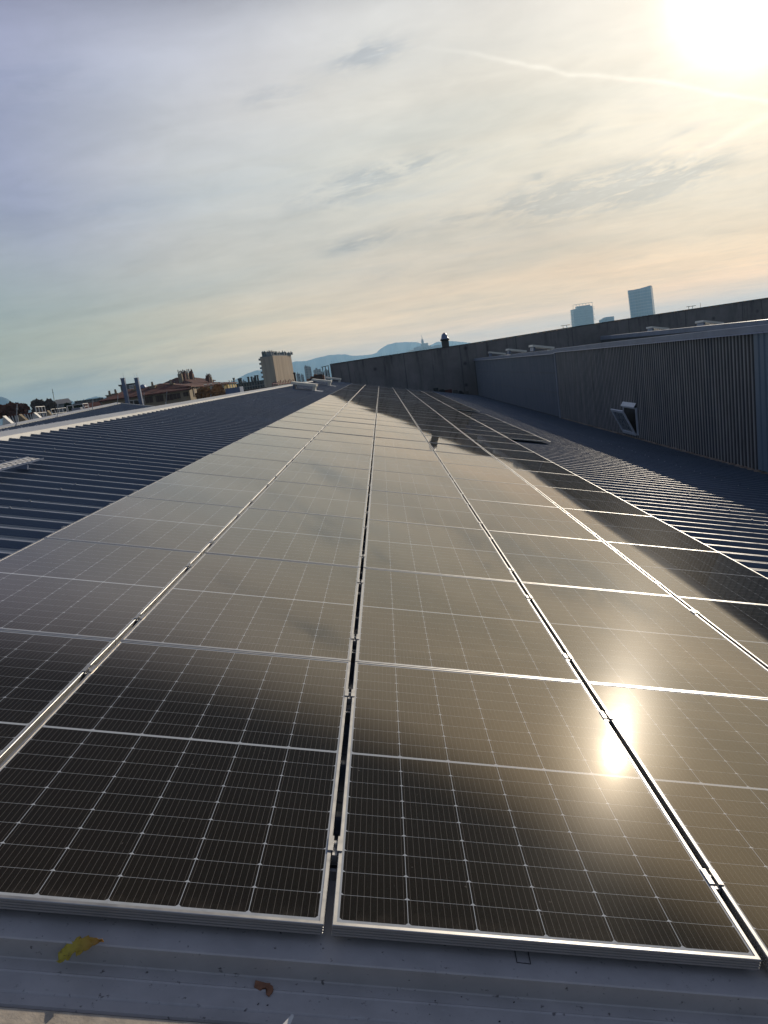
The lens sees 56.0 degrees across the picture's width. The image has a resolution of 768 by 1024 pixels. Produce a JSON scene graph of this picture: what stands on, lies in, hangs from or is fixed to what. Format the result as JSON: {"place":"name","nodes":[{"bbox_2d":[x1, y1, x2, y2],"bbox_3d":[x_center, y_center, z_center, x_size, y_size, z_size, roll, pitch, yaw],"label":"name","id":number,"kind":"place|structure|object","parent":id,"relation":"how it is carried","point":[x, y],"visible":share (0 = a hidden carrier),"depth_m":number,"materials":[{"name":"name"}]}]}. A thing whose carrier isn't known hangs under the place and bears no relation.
{"place":"outdoors","nodes":[
{"label":"outdoors","id":0,"kind":"place"},
{"bbox_2d":[55,398,71,413],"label":"industrial shed","id":1,"kind":"structure","parent":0,"point":[61,402],"depth_m":299.58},
{"bbox_2d":[74,397,102,404],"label":"apartment block","id":2,"kind":"structure","parent":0,"point":[87,401],"depth_m":238.09,"materials":[{"name":"grey concrete"}]},
{"bbox_2d":[165,369,207,383],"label":"town house","id":3,"kind":"structure","parent":0,"point":[184,378],"depth_m":183.74,"materials":[{"name":"red tile"}]},
{"bbox_2d":[187,382,228,389],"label":"apartment building","id":4,"kind":"structure","parent":0,"point":[210,385],"depth_m":149.21,"materials":[{"name":"red tile"}]},
{"bbox_2d":[236,380,264,389],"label":"factory block","id":5,"kind":"structure","parent":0,"point":[253,385],"depth_m":242.18,"materials":[{"name":"grey glass"}]},
{"bbox_2d":[259,350,294,386],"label":"tower block","id":6,"kind":"structure","parent":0,"point":[276,366],"depth_m":423.67,"materials":[{"name":"concrete"}]},
{"bbox_2d":[232,341,467,383],"bbox_3d":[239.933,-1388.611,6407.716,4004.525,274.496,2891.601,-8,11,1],"label":"mountains","id":7,"kind":"structure","parent":0,"point":[388,349],"depth_m":6136.12,"materials":[{"name":"blue"}]},
{"bbox_2d":[0,319,767,1023],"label":"factory building","id":8,"kind":"structure","parent":0,"point":[128,971],"depth_m":1.88,"materials":[{"name":"grey metal"}]},
{"bbox_2d":[0,456,43,470],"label":"cable tray","id":9,"kind":"object","parent":8,"relation":"on","point":[19,463],"visible":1,"depth_m":8.20,"materials":[{"name":"white paint"}]},
{"bbox_2d":[57,935,103,962],"bbox_3d":[-0.756,1.081,1.800,0.123,0.024,0.051,-17,36,-3],"label":"leaf","id":10,"kind":"object","parent":8,"relation":"on","point":[79,945],"visible":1,"depth_m":1.80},
{"bbox_2d":[120,375,129,403],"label":"duct post","id":11,"kind":"object","parent":8,"relation":"on","point":[125,390],"visible":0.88,"depth_m":57.15,"materials":[{"name":"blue metal"}]},
{"bbox_2d":[134,373,143,404],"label":"duct post","id":12,"kind":"object","parent":8,"relation":"on","point":[138,390],"visible":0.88,"depth_m":58.35,"materials":[{"name":"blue metal"}]},
{"bbox_2d":[254,980,272,996],"bbox_3d":[-0.304,1.198,1.817,0.054,0.004,0.035,9,15,12],"label":"leaf","id":13,"kind":"object","parent":8,"relation":"on","point":[260,986],"visible":1,"depth_m":1.82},
{"bbox_2d":[291,381,321,391],"bbox_3d":[-4.196,-6.888,39.629,1.700,0.370,1.240,5,11,-1],"label":"roof vent","id":14,"kind":"object","parent":8,"relation":"on","point":[295,384],"visible":0.98,"depth_m":39.02,"materials":[{"name":"beige plastic"}]},
{"bbox_2d":[302,406,340,412],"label":"solar panel","id":15,"kind":"object","parent":8,"relation":"on","point":[323,409],"visible":0.79,"depth_m":22.97,"materials":[{"name":"glass"}]},
{"bbox_2d":[328,862,337,880],"bbox_3d":[0.393,1.128,2.160,5.845,0.054,0.042,5,11,-1],"label":"mounting rail","id":16,"kind":"object","parent":8,"relation":"on","point":[332,871],"depth_m":2.13,"materials":[{"name":"metal"}]},
{"bbox_2d":[0,630,114,764],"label":"solar panel","id":17,"kind":"object","parent":16,"relation":"on","point":[41,676],"visible":0.98,"depth_m":3.11,"materials":[{"name":"glass"}]},
{"bbox_2d":[0,641,350,934],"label":"solar panel","id":18,"kind":"object","parent":16,"relation":"on","point":[167,783],"visible":1,"depth_m":2.37,"materials":[{"name":"glass"}]},
{"bbox_2d":[328,835,342,862],"bbox_3d":[-0.148,1.022,2.188,0.044,0.034,0.080,5,11,-1],"label":"clamp","id":19,"kind":"object","parent":16,"relation":"attached to","point":[335,847],"visible":1,"depth_m":2.18,"materials":[{"name":"metal"}]},
{"bbox_2d":[331,662,761,969],"bbox_3d":[0.424,0.974,2.734,1.134,0.032,1.720,5,11,-1],"label":"solar panel","id":20,"kind":"object","parent":16,"relation":"on","point":[503,812],"visible":1,"depth_m":2.33,"materials":[{"name":"glass"}]},
{"bbox_2d":[586,683,767,970],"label":"solar panel","id":21,"kind":"object","parent":16,"relation":"on","point":[700,760],"visible":0.97,"depth_m":2.84,"materials":[{"name":"glass"}]},
{"bbox_2d":[700,868,723,894],"bbox_3d":[1.002,1.133,2.208,0.044,0.034,0.080,5,11,-1],"label":"clamp","id":22,"kind":"object","parent":16,"relation":"attached to","point":[713,878],"visible":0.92,"depth_m":2.20,"materials":[{"name":"metal"}]},
{"bbox_2d":[351,650,355,661],"bbox_3d":[0.367,0.803,3.794,5.880,0.051,0.042,5,11,-1],"label":"mounting rail","id":23,"kind":"object","parent":8,"relation":"on","point":[353,655],"depth_m":3.76,"materials":[{"name":"metal"}]},
{"bbox_2d":[0,538,200,644],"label":"solar panel","id":24,"kind":"object","parent":23,"relation":"on","point":[78,588],"visible":0.93,"depth_m":4.29,"materials":[{"name":"glass"}]},
{"bbox_2d":[120,553,359,660],"bbox_3d":[-0.734,0.530,4.400,1.134,0.033,1.720,5,11,-1],"label":"solar panel","id":25,"kind":"object","parent":23,"relation":"on","point":[254,605],"visible":0.84,"depth_m":4.16,"materials":[{"name":"glass"}]},
{"bbox_2d":[355,568,581,681],"bbox_3d":[0.416,0.640,4.427,1.134,0.032,1.720,5,11,-1],"label":"solar panel","id":26,"kind":"object","parent":23,"relation":"on","point":[452,623],"visible":0.87,"depth_m":4.19,"materials":[{"name":"glass"}]},
{"bbox_2d":[520,582,767,698],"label":"solar panel","id":27,"kind":"object","parent":23,"relation":"on","point":[617,638],"visible":0.9,"depth_m":4.24,"materials":[{"name":"glass"}]},
{"bbox_2d":[676,597,767,669],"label":"solar panel","id":28,"kind":"object","parent":23,"relation":"on","point":[743,627],"visible":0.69,"depth_m":4.86,"materials":[{"name":"glass"}]},
{"bbox_2d":[340,409,375,415],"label":"solar panel","id":29,"kind":"object","parent":8,"relation":"on","point":[358,412],"visible":0.76,"depth_m":23.03,"materials":[{"name":"glass"}]},
{"bbox_2d":[377,413,412,419],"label":"solar panel","id":30,"kind":"object","parent":8,"relation":"on","point":[393,416],"visible":0.66,"depth_m":23.07,"materials":[{"name":"glass"}]},
{"bbox_2d":[409,413,445,419],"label":"solar panel","id":31,"kind":"object","parent":8,"relation":"on","point":[426,416],"visible":0.87,"depth_m":24.77,"materials":[{"name":"glass"}]},
{"bbox_2d":[412,416,448,422],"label":"solar panel","id":32,"kind":"object","parent":8,"relation":"on","point":[429,419],"visible":0.77,"depth_m":23.10,"materials":[{"name":"glass"}]},
{"bbox_2d":[447,420,486,426],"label":"solar panel","id":33,"kind":"object","parent":8,"relation":"on","point":[465,423],"visible":0.7,"depth_m":23.11,"materials":[{"name":"glass"}]},
{"bbox_2d":[481,423,524,430],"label":"solar panel","id":34,"kind":"object","parent":8,"relation":"on","point":[502,426],"visible":0.61,"depth_m":23.14,"materials":[{"name":"glass"}]},
{"bbox_2d":[489,427,535,435],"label":"solar panel","id":35,"kind":"object","parent":8,"relation":"on","point":[512,431],"visible":0.78,"depth_m":21.41,"materials":[{"name":"glass"}]},
{"bbox_2d":[498,432,550,442],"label":"solar panel","id":36,"kind":"object","parent":8,"relation":"on","point":[523,437],"visible":0.84,"depth_m":19.50,"materials":[{"name":"glass"}]},
{"bbox_2d":[474,324,767,473],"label":"corrugated wall","id":37,"kind":"structure","parent":8,"relation":"on","point":[704,394],"depth_m":22.53,"materials":[{"name":"metal"}]},
{"bbox_2d":[610,402,638,435],"bbox_3d":[8.589,-3.326,25.816,0.542,1.130,1.400,-8,11,1],"label":"window","id":38,"kind":"structure","parent":37,"relation":"in","point":[627,418],"depth_m":25.66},
{"bbox_2d":[695,320,723,325],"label":"roof vent","id":39,"kind":"object","parent":8,"relation":"on","point":[703,322],"visible":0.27,"depth_m":46.96,"materials":[{"name":"beige plastic"}]},
{"bbox_2d":[0,0,767,408],"label":"sky","id":40,"kind":"structure","parent":0,"point":[203,187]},
{"bbox_2d":[570,302,594,326],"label":"skyscraper","id":41,"kind":"structure","parent":0,"point":[582,315],"depth_m":2371.11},
{"bbox_2d":[627,285,654,317],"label":"skyscraper","id":42,"kind":"structure","parent":0,"point":[641,301],"depth_m":2033.42,"materials":[{"name":"glass"}]},
{"label":"ground","id":43,"kind":"structure","parent":0,"visible":0},
{"bbox_2d":[0,401,21,418],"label":"tree","id":44,"kind":"object","parent":43,"relation":"on","point":[10,407],"visible":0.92,"depth_m":91.79,"materials":[{"name":"green plant"}]},
{"bbox_2d":[3,410,53,424],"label":"sawtooth workshop","id":45,"kind":"structure","parent":43,"relation":"on","point":[8,419],"depth_m":48.20,"materials":[{"name":"white paint"}]},
{"bbox_2d":[30,398,50,411],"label":"tree","id":46,"kind":"object","parent":43,"relation":"on","point":[35,403],"visible":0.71,"depth_m":124.55,"materials":[{"name":"green plant"}]},
{"bbox_2d":[43,398,58,414],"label":"tree","id":47,"kind":"object","parent":43,"relation":"on","point":[50,402],"visible":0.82,"depth_m":125.25,"materials":[{"name":"green plant"}]},
{"bbox_2d":[98,380,190,405],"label":"apartment building","id":48,"kind":"structure","parent":43,"relation":"on","point":[153,397],"depth_m":113.37,"materials":[{"name":"red tile"}]},
{"bbox_2d":[141,383,203,399],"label":"apartment building","id":49,"kind":"structure","parent":43,"relation":"on","point":[193,390],"depth_m":116.34,"materials":[{"name":"red tile"}]},
{"bbox_2d":[195,386,208,398],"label":"tree","id":50,"kind":"object","parent":43,"relation":"on","point":[199,394],"visible":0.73,"depth_m":99.38,"materials":[{"name":"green plant"}]},
{"bbox_2d":[204,383,225,397],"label":"tree","id":51,"kind":"object","parent":43,"relation":"on","point":[217,390],"visible":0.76,"depth_m":93.24,"materials":[{"name":"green plant"}]},
{"bbox_2d":[225,386,243,393],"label":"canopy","id":52,"kind":"object","parent":43,"relation":"on","point":[233,390],"visible":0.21,"depth_m":77.89,"materials":[{"name":"blue glass"}]},
{"bbox_2d":[330,298,767,394],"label":"concrete wall","id":53,"kind":"structure","parent":43,"relation":"on","point":[449,367],"depth_m":66.54,"materials":[{"name":"concrete"}]},
{"label":"rail","id":54,"kind":"object","parent":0,"visible":0},
{"bbox_2d":[44,496,244,555],"bbox_3d":[-1.893,0.084,6.066,1.134,0.034,1.720,5,11,-1],"label":"solar panel","id":55,"kind":"object","parent":54,"relation":"on","point":[161,524],"visible":0.88,"depth_m":5.89,"materials":[{"name":"glass"}]},
{"bbox_2d":[204,508,364,566],"bbox_3d":[-0.742,0.194,6.093,1.134,0.034,1.720,5,11,-1],"label":"solar panel","id":56,"kind":"object","parent":54,"relation":"on","point":[292,536],"visible":0.88,"depth_m":5.92,"materials":[{"name":"glass"}]},
{"bbox_2d":[363,519,516,581],"bbox_3d":[0.408,0.303,6.120,1.134,0.034,1.720,5,11,-1],"label":"solar panel","id":57,"kind":"object","parent":54,"relation":"on","point":[431,549],"visible":0.87,"depth_m":5.95,"materials":[{"name":"glass"}]},
{"bbox_2d":[486,530,672,596],"bbox_3d":[1.559,0.413,6.147,1.134,0.032,1.720,5,11,-1],"label":"solar panel","id":58,"kind":"object","parent":54,"relation":"on","point":[565,562],"visible":0.87,"depth_m":5.97,"materials":[{"name":"glass"}]},
{"bbox_2d":[605,542,767,604],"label":"solar panel","id":59,"kind":"object","parent":54,"relation":"on","point":[696,574],"visible":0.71,"depth_m":6.10,"materials":[{"name":"glass"}]},
{"label":"rail","id":60,"kind":"object","parent":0,"visible":0},
{"bbox_2d":[128,471,271,509],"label":"solar panel","id":61,"kind":"object","parent":60,"relation":"on","point":[209,489],"visible":0.85,"depth_m":7.63,"materials":[{"name":"glass"}]},
{"bbox_2d":[248,480,367,518],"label":"solar panel","id":62,"kind":"object","parent":60,"relation":"on","point":[313,499],"visible":0.84,"depth_m":7.66,"materials":[{"name":"glass"}]},
{"bbox_2d":[367,490,483,529],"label":"solar panel","id":63,"kind":"object","parent":60,"relation":"on","point":[420,509],"visible":0.77,"depth_m":7.69,"materials":[{"name":"glass"}]},
{"bbox_2d":[466,499,600,540],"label":"solar panel","id":64,"kind":"object","parent":60,"relation":"on","point":[524,519],"visible":0.83,"depth_m":7.71,"materials":[{"name":"glass"}]},
{"bbox_2d":[561,508,717,551],"bbox_3d":[2.701,0.188,7.868,1.134,0.033,1.720,5,11,-1],"label":"solar panel","id":65,"kind":"object","parent":60,"relation":"on","point":[628,529],"visible":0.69,"depth_m":7.74,"materials":[{"name":"glass"}]},
{"bbox_3d":[0.343,-0.232,9.026,5.880,0.051,0.042,5,11,-1],"label":"rail","id":66,"kind":"object","parent":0,"visible":0},
{"bbox_2d":[178,454,289,481],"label":"solar panel","id":67,"kind":"object","parent":66,"relation":"on","point":[236,466],"visible":0.82,"depth_m":9.36,"materials":[{"name":"glass"}]},
{"bbox_2d":[275,462,369,488],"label":"solar panel","id":68,"kind":"object","parent":66,"relation":"on","point":[296,472],"visible":0.81,"depth_m":9.38,"materials":[{"name":"glass"}]},
{"bbox_2d":[370,470,463,498],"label":"solar panel","id":69,"kind":"object","parent":66,"relation":"on","point":[412,483],"visible":0.87,"depth_m":9.40,"materials":[{"name":"glass"}]},
{"bbox_2d":[452,478,558,507],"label":"solar panel","id":70,"kind":"object","parent":66,"relation":"on","point":[499,492],"visible":0.86,"depth_m":9.43,"materials":[{"name":"glass"}]},
{"bbox_2d":[532,485,652,516],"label":"solar panel","id":71,"kind":"object","parent":66,"relation":"on","point":[585,500],"visible":0.73,"depth_m":9.46,"materials":[{"name":"glass"}]},
{"label":"rail","id":72,"kind":"object","parent":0,"visible":0},
{"bbox_2d":[212,442,301,462],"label":"solar panel","id":73,"kind":"object","parent":72,"relation":"on","point":[267,452],"visible":0.84,"depth_m":11.07,"materials":[{"name":"glass"}]},
{"bbox_2d":[292,449,371,469],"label":"solar panel","id":74,"kind":"object","parent":72,"relation":"on","point":[338,459],"visible":0.88,"depth_m":11.10,"materials":[{"name":"glass"}]},
{"bbox_2d":[372,456,449,476],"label":"solar panel","id":75,"kind":"object","parent":72,"relation":"on","point":[413,466],"visible":0.78,"depth_m":11.13,"materials":[{"name":"glass"}]},
{"bbox_2d":[442,462,528,484],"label":"solar panel","id":76,"kind":"object","parent":72,"relation":"on","point":[483,473],"visible":0.75,"depth_m":11.15,"materials":[{"name":"glass"}]},
{"bbox_2d":[511,469,608,492],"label":"solar panel","id":77,"kind":"object","parent":72,"relation":"on","point":[535,478],"visible":0.7,"depth_m":11.19,"materials":[{"name":"glass"}]},
{"label":"rail","id":78,"kind":"object","parent":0,"visible":0},
{"bbox_2d":[236,433,311,449],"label":"solar panel","id":79,"kind":"object","parent":78,"relation":"on","point":[274,440],"visible":0.77,"depth_m":12.78,"materials":[{"name":"glass"}]},
{"bbox_2d":[304,439,372,454],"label":"solar panel","id":80,"kind":"object","parent":78,"relation":"on","point":[342,447],"visible":0.77,"depth_m":12.81,"materials":[{"name":"glass"}]},
{"bbox_2d":[373,445,439,461],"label":"solar panel","id":81,"kind":"object","parent":78,"relation":"on","point":[405,453],"visible":0.81,"depth_m":12.85,"materials":[{"name":"glass"}]},
{"bbox_2d":[434,451,508,468],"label":"solar panel","id":82,"kind":"object","parent":78,"relation":"on","point":[465,459],"visible":0.73,"depth_m":12.86,"materials":[{"name":"glass"}]},
{"bbox_2d":[495,457,576,475],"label":"solar panel","id":83,"kind":"object","parent":78,"relation":"on","point":[536,466],"visible":0.73,"depth_m":12.88,"materials":[{"name":"glass"}]},
{"bbox_3d":[0.313,-1.461,15.239,5.880,0.051,0.042,5,11,-1],"label":"rail","id":84,"kind":"object","parent":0,"visible":0},
{"bbox_2d":[254,426,319,439],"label":"solar panel","id":85,"kind":"object","parent":84,"relation":"on","point":[287,432],"visible":0.84,"depth_m":14.45,"materials":[{"name":"glass"}]},
{"bbox_2d":[482,447,552,462],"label":"solar panel","id":86,"kind":"object","parent":84,"relation":"on","point":[513,454],"visible":0.81,"depth_m":14.58,"materials":[{"name":"glass"}]},
{"bbox_3d":[0.320,-1.202,13.931,5.880,0.051,0.042,5,11,-1],"label":"rail","id":87,"kind":"object","parent":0,"visible":0},
{"bbox_2d":[314,432,373,444],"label":"solar panel","id":88,"kind":"object","parent":87,"relation":"on","point":[348,438],"visible":0.85,"depth_m":14.51,"materials":[{"name":"glass"}]},
{"bbox_2d":[374,437,432,450],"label":"solar panel","id":89,"kind":"object","parent":87,"relation":"on","point":[400,443],"visible":0.94,"depth_m":14.51,"materials":[{"name":"glass"}]},
{"bbox_2d":[428,442,492,456],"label":"solar panel","id":90,"kind":"object","parent":87,"relation":"on","point":[459,449],"visible":0.79,"depth_m":14.52,"materials":[{"name":"glass"}]},
{"label":"rail","id":91,"kind":"object","parent":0,"visible":0},
{"bbox_2d":[267,421,325,431],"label":"solar panel","id":92,"kind":"object","parent":91,"relation":"on","point":[297,425],"visible":0.89,"depth_m":16.15,"materials":[{"name":"glass"}]},
{"bbox_2d":[321,425,373,436],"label":"solar panel","id":93,"kind":"object","parent":91,"relation":"on","point":[348,430],"visible":0.81,"depth_m":16.17,"materials":[{"name":"glass"}]},
{"bbox_2d":[375,430,426,441],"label":"solar panel","id":94,"kind":"object","parent":91,"relation":"on","point":[398,435],"visible":0.89,"depth_m":16.21,"materials":[{"name":"glass"}]},
{"bbox_2d":[424,435,480,447],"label":"solar panel","id":95,"kind":"object","parent":91,"relation":"on","point":[451,441],"visible":0.83,"depth_m":16.19,"materials":[{"name":"glass"}]},
{"label":"rail","id":96,"kind":"object","parent":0,"visible":0},
{"bbox_2d":[472,440,534,452],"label":"solar panel","id":97,"kind":"object","parent":96,"relation":"on","point":[500,445],"visible":0.82,"depth_m":16.27,"materials":[{"name":"glass"}]},
{"label":"rail","id":98,"kind":"object","parent":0,"visible":0},
{"bbox_2d":[278,416,330,424],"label":"solar panel","id":99,"kind":"object","parent":98,"relation":"on","point":[306,420],"visible":0.75,"depth_m":17.87,"materials":[{"name":"glass"}]},
{"bbox_2d":[327,420,374,429],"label":"solar panel","id":100,"kind":"object","parent":98,"relation":"on","point":[351,425],"visible":0.73,"depth_m":17.91,"materials":[{"name":"glass"}]},
{"bbox_2d":[420,429,470,439],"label":"solar panel","id":101,"kind":"object","parent":98,"relation":"on","point":[443,434],"visible":0.84,"depth_m":17.94,"materials":[{"name":"glass"}]},
{"bbox_2d":[464,433,517,443],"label":"solar panel","id":102,"kind":"object","parent":98,"relation":"on","point":[489,438],"visible":0.81,"depth_m":17.98,"materials":[{"name":"glass"}]},
{"label":"rail","id":103,"kind":"object","parent":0,"visible":0},
{"bbox_2d":[375,425,422,434],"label":"solar panel","id":104,"kind":"object","parent":103,"relation":"on","point":[397,429],"visible":0.74,"depth_m":17.93,"materials":[{"name":"glass"}]},
{"bbox_3d":[0.290,-2.431,20.144,5.880,0.051,0.042,5,11,-1],"label":"rail","id":105,"kind":"object","parent":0,"visible":0},
{"bbox_2d":[288,412,334,419],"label":"solar panel","id":106,"kind":"object","parent":105,"relation":"on","point":[314,416],"visible":0.86,"depth_m":19.57,"materials":[{"name":"glass"}]},
{"bbox_2d":[457,428,504,436],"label":"solar panel","id":107,"kind":"object","parent":105,"relation":"on","point":[479,432],"visible":0.76,"depth_m":19.71,"materials":[{"name":"glass"}]},
{"bbox_3d":[0.295,-2.237,19.163,5.880,0.051,0.042,5,11,-1],"label":"rail","id":108,"kind":"object","parent":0,"visible":0},
{"bbox_2d":[332,416,374,424],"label":"solar panel","id":109,"kind":"object","parent":108,"relation":"on","point":[353,420],"visible":0.87,"depth_m":19.56,"materials":[{"name":"glass"}]},
{"bbox_2d":[376,420,418,428],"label":"solar panel","id":110,"kind":"object","parent":108,"relation":"on","point":[397,424],"visible":0.81,"depth_m":19.61,"materials":[{"name":"glass"}]},
{"bbox_2d":[417,424,461,432],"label":"solar panel","id":111,"kind":"object","parent":108,"relation":"on","point":[438,428],"visible":0.88,"depth_m":19.64,"materials":[{"name":"glass"}]},
{"label":"rail","id":112,"kind":"object","parent":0,"visible":0},
{"bbox_2d":[296,409,337,415],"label":"solar panel","id":113,"kind":"object","parent":112,"relation":"on","point":[309,411],"visible":0.91,"depth_m":21.27,"materials":[{"name":"glass"}]},
{"bbox_2d":[336,412,375,419],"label":"solar panel","id":114,"kind":"object","parent":112,"relation":"on","point":[360,416],"visible":0.95,"depth_m":21.29,"materials":[{"name":"glass"}]},
{"bbox_2d":[376,416,415,423],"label":"solar panel","id":115,"kind":"object","parent":112,"relation":"on","point":[394,419],"visible":0.81,"depth_m":21.33,"materials":[{"name":"glass"}]},
{"bbox_2d":[414,420,455,427],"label":"solar panel","id":116,"kind":"object","parent":112,"relation":"on","point":[431,423],"visible":0.91,"depth_m":21.34,"materials":[{"name":"glass"}]},
{"label":"rail","id":117,"kind":"object","parent":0,"visible":0},
{"bbox_2d":[451,423,495,431],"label":"solar panel","id":118,"kind":"object","parent":117,"relation":"on","point":[472,427],"visible":0.85,"depth_m":21.36,"materials":[{"name":"glass"}]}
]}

